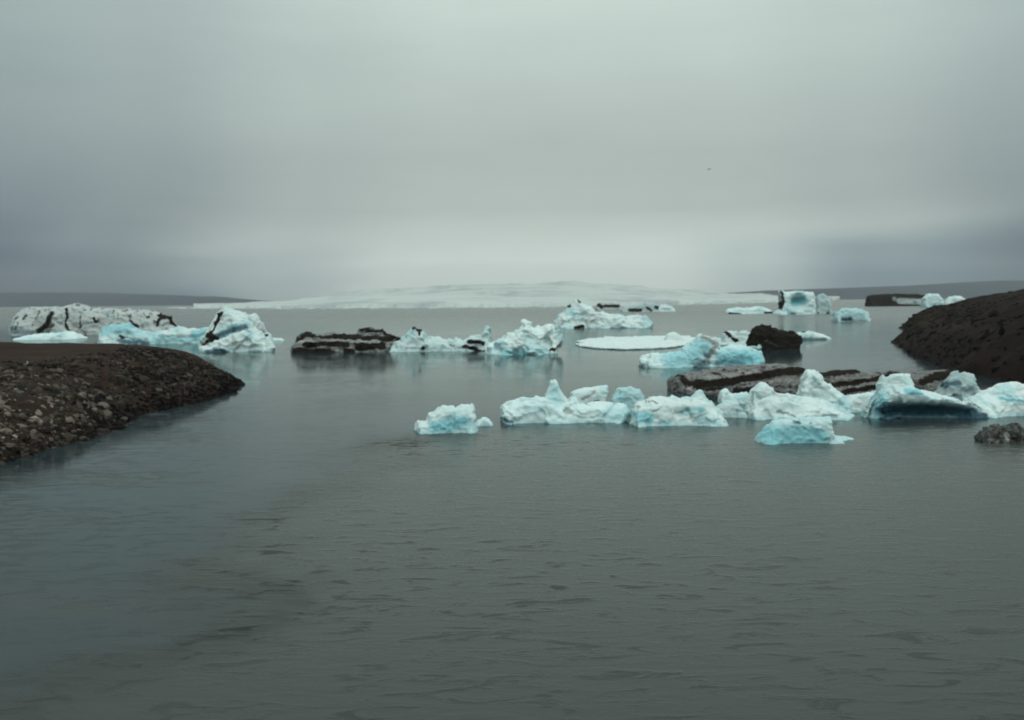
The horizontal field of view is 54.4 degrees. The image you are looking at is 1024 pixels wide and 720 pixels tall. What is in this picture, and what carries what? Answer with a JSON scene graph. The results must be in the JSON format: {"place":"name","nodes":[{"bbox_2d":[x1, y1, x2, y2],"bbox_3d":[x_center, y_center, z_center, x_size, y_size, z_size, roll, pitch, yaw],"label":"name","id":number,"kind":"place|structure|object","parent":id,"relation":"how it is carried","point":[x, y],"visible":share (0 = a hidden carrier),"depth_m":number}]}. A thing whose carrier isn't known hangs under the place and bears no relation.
{"place":"outdoors","nodes":[
{"label":"outdoors","id":0,"kind":"place"},
{"bbox_2d":[0,342,234,462],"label":"gravel bank","id":1,"kind":"structure","parent":0,"point":[12,351],"depth_m":76.03},
{"bbox_2d":[97,402,109,408],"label":"boulder","id":2,"kind":"object","parent":1,"relation":"on","point":[105,405],"visible":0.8,"depth_m":67.51},
{"bbox_2d":[0,346,245,465],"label":"bank rubble","id":3,"kind":"object","parent":1,"relation":"on","point":[91,406],"visible":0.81,"depth_m":71.15},
{"bbox_2d":[0,292,264,306],"bbox_3d":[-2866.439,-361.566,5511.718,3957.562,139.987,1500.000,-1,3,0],"label":"hills","id":4,"kind":"structure","parent":0,"point":[26,299],"depth_m":5070.87},
{"bbox_2d":[0,298,1023,719],"bbox_3d":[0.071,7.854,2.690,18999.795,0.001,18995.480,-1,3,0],"label":"lagoon water","id":5,"kind":"structure","parent":0,"point":[284,532],"depth_m":32.02},
{"bbox_2d":[13,331,87,339],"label":"ice floe","id":6,"kind":"object","parent":5,"relation":"on","point":[68,335],"visible":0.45,"depth_m":231.07},
{"bbox_2d":[8,303,177,334],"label":"iceberg","id":7,"kind":"object","parent":5,"relation":"on","point":[82,319],"visible":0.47,"depth_m":267.70},
{"bbox_2d":[98,322,207,343],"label":"iceberg","id":8,"kind":"object","parent":5,"relation":"on","point":[125,333],"visible":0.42,"depth_m":202.11},
{"bbox_2d":[197,307,275,351],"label":"iceberg","id":9,"kind":"object","parent":5,"relation":"on","point":[230,330],"visible":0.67,"depth_m":167.69},
{"bbox_2d":[273,338,284,340],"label":"ice floe","id":10,"kind":"object","parent":5,"relation":"on","point":[277,339],"visible":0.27,"depth_m":211.46},
{"bbox_2d":[290,327,400,352],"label":"iceberg","id":11,"kind":"object","parent":5,"relation":"on","point":[369,339],"visible":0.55,"depth_m":160.64},
{"bbox_2d":[385,326,491,351],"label":"iceberg","id":12,"kind":"object","parent":5,"relation":"on","point":[414,339],"visible":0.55,"depth_m":160.29},
{"bbox_2d":[414,403,477,433],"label":"iceberg","id":13,"kind":"object","parent":5,"relation":"on","point":[460,418],"visible":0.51,"depth_m":60.68},
{"bbox_2d":[475,417,492,425],"bbox_3d":[-1.852,4.344,64.265,1.345,1.358,1.308,-1,3,0],"label":"ice chunk","id":14,"kind":"object","parent":5,"relation":"on","point":[484,421],"visible":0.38,"depth_m":63.91},
{"bbox_2d":[167,300,815,308],"bbox_3d":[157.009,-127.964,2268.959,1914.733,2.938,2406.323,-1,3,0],"label":"brash ice","id":15,"kind":"structure","parent":5,"relation":"on","point":[490,307],"depth_m":1622.65},
{"bbox_2d":[484,319,563,354],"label":"iceberg","id":16,"kind":"object","parent":5,"relation":"on","point":[526,337],"visible":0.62,"depth_m":149.34},
{"bbox_2d":[500,379,630,424],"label":"iceberg","id":17,"kind":"object","parent":5,"relation":"on","point":[554,405],"visible":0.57,"depth_m":65.25},
{"bbox_2d":[569,385,608,404],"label":"ice block","id":18,"kind":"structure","parent":5,"relation":"on","point":[585,395],"depth_m":73.39},
{"bbox_2d":[553,299,653,328],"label":"iceberg","id":19,"kind":"object","parent":5,"relation":"on","point":[576,314],"visible":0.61,"depth_m":281.86},
{"bbox_2d":[595,302,621,309],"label":"iceberg","id":20,"kind":"object","parent":5,"relation":"on","point":[608,306],"visible":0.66,"depth_m":791.65},
{"bbox_2d":[610,386,644,413],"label":"ice block","id":21,"kind":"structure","parent":5,"relation":"on","point":[630,396],"depth_m":70.03},
{"bbox_2d":[575,332,695,349],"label":"ice floe","id":22,"kind":"object","parent":5,"relation":"on","point":[672,340],"visible":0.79,"depth_m":177.57},
{"bbox_2d":[620,302,659,311],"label":"iceberg","id":23,"kind":"object","parent":5,"relation":"on","point":[646,307],"visible":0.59,"depth_m":657.08},
{"bbox_2d":[658,304,675,311],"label":"iceberg","id":24,"kind":"object","parent":5,"relation":"on","point":[664,308],"visible":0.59,"depth_m":656.47},
{"bbox_2d":[629,389,728,426],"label":"iceberg","id":25,"kind":"object","parent":5,"relation":"on","point":[698,408],"visible":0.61,"depth_m":63.26},
{"bbox_2d":[638,333,764,367],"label":"iceberg","id":26,"kind":"object","parent":5,"relation":"on","point":[701,350],"visible":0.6,"depth_m":117.89},
{"bbox_2d":[716,400,747,417],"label":"ice block","id":27,"kind":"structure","parent":5,"relation":"on","point":[730,408],"depth_m":67.35},
{"bbox_2d":[717,388,748,403],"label":"ice block","id":28,"kind":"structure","parent":5,"relation":"on","point":[726,394],"depth_m":76.06},
{"bbox_2d":[667,363,805,393],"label":"iceberg","id":29,"kind":"object","parent":5,"relation":"on","point":[777,377],"visible":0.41,"depth_m":85.70},
{"bbox_2d":[713,330,761,349],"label":"iceberg","id":30,"kind":"object","parent":5,"relation":"on","point":[727,338],"visible":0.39,"depth_m":170.19},
{"bbox_2d":[725,306,772,313],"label":"ice floe","id":31,"kind":"object","parent":5,"relation":"on","point":[752,310],"visible":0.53,"depth_m":527.09},
{"bbox_2d":[746,324,802,349],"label":"iceberg","id":32,"kind":"object","parent":5,"relation":"on","point":[766,336],"visible":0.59,"depth_m":157.71},
{"bbox_2d":[772,290,815,314],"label":"iceberg","id":33,"kind":"object","parent":5,"relation":"on","point":[797,303],"visible":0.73,"depth_m":489.07},
{"bbox_2d":[754,416,844,444],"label":"iceberg","id":34,"kind":"object","parent":5,"relation":"on","point":[802,430],"visible":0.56,"depth_m":55.07},
{"bbox_2d":[745,382,854,420],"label":"iceberg","id":35,"kind":"object","parent":5,"relation":"on","point":[764,401],"visible":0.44,"depth_m":66.42},
{"bbox_2d":[797,331,830,339],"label":"ice floe","id":36,"kind":"object","parent":5,"relation":"on","point":[809,335],"visible":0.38,"depth_m":192.59},
{"bbox_2d":[796,369,845,403],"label":"iceberg","id":37,"kind":"object","parent":5,"relation":"on","point":[813,384],"visible":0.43,"depth_m":72.13},
{"bbox_2d":[815,294,832,313],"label":"iceberg","id":38,"kind":"object","parent":5,"relation":"on","point":[823,304],"visible":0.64,"depth_m":504.19},
{"bbox_2d":[836,435,853,440],"bbox_3d":[18.529,4.746,56.533,1.884,0.686,1.569,-3,4,-37],"label":"ice floe","id":39,"kind":"object","parent":5,"relation":"on","point":[844,438],"visible":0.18,"depth_m":56.15},
{"bbox_2d":[831,308,870,321],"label":"iceberg","id":40,"kind":"object","parent":5,"relation":"on","point":[850,315],"visible":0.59,"depth_m":333.39},
{"bbox_2d":[836,390,875,412],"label":"ice block","id":41,"kind":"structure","parent":5,"relation":"on","point":[855,403],"depth_m":69.75},
{"bbox_2d":[819,368,960,394],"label":"iceberg","id":42,"kind":"object","parent":5,"relation":"on","point":[850,381],"visible":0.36,"depth_m":83.55},
{"bbox_2d":[864,293,923,305],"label":"iceberg","id":43,"kind":"object","parent":5,"relation":"on","point":[895,299],"visible":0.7,"depth_m":906.52},
{"bbox_2d":[860,373,988,418],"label":"iceberg","id":44,"kind":"object","parent":5,"relation":"on","point":[898,395],"visible":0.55,"depth_m":65.88},
{"bbox_2d":[920,293,943,306],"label":"iceberg","id":45,"kind":"object","parent":5,"relation":"on","point":[929,300],"visible":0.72,"depth_m":782.17},
{"bbox_2d":[944,296,963,304],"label":"iceberg","id":46,"kind":"object","parent":5,"relation":"on","point":[950,299],"visible":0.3,"depth_m":750.94},
{"bbox_2d":[934,371,982,400],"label":"ice block","id":47,"kind":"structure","parent":5,"relation":"on","point":[958,385],"depth_m":76.67},
{"bbox_2d":[962,381,1023,417],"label":"iceberg","id":48,"kind":"object","parent":5,"relation":"on","point":[1005,399],"visible":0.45,"depth_m":66.85},
{"bbox_2d":[974,422,1023,443],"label":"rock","id":49,"kind":"object","parent":5,"relation":"on","point":[1004,433],"visible":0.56,"depth_m":54.44},
{"bbox_2d":[0,0,1023,300],"label":"sky","id":50,"kind":"structure","parent":0,"point":[265,150]},
{"bbox_2d":[193,281,839,307],"bbox_3d":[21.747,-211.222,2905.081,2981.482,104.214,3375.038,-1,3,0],"label":"glacier","id":51,"kind":"object","parent":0,"point":[553,294],"visible":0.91,"depth_m":2298.75},
{"bbox_2d":[729,280,1023,299],"bbox_3d":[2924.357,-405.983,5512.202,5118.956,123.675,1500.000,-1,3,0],"label":"hills","id":52,"kind":"structure","parent":0,"point":[965,290],"depth_m":5129.14},
{"bbox_2d":[891,289,1023,383],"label":"gravel bank","id":53,"kind":"structure","parent":0,"point":[1014,367],"depth_m":119.82},
{"bbox_2d":[891,290,1023,380],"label":"bank rubble","id":54,"kind":"object","parent":53,"relation":"on","point":[986,334],"visible":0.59,"depth_m":127.04},
{"bbox_2d":[998,327,1004,335],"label":"boulder","id":55,"kind":"object","parent":53,"relation":"on","point":[1001,331],"visible":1,"depth_m":91.81}
]}

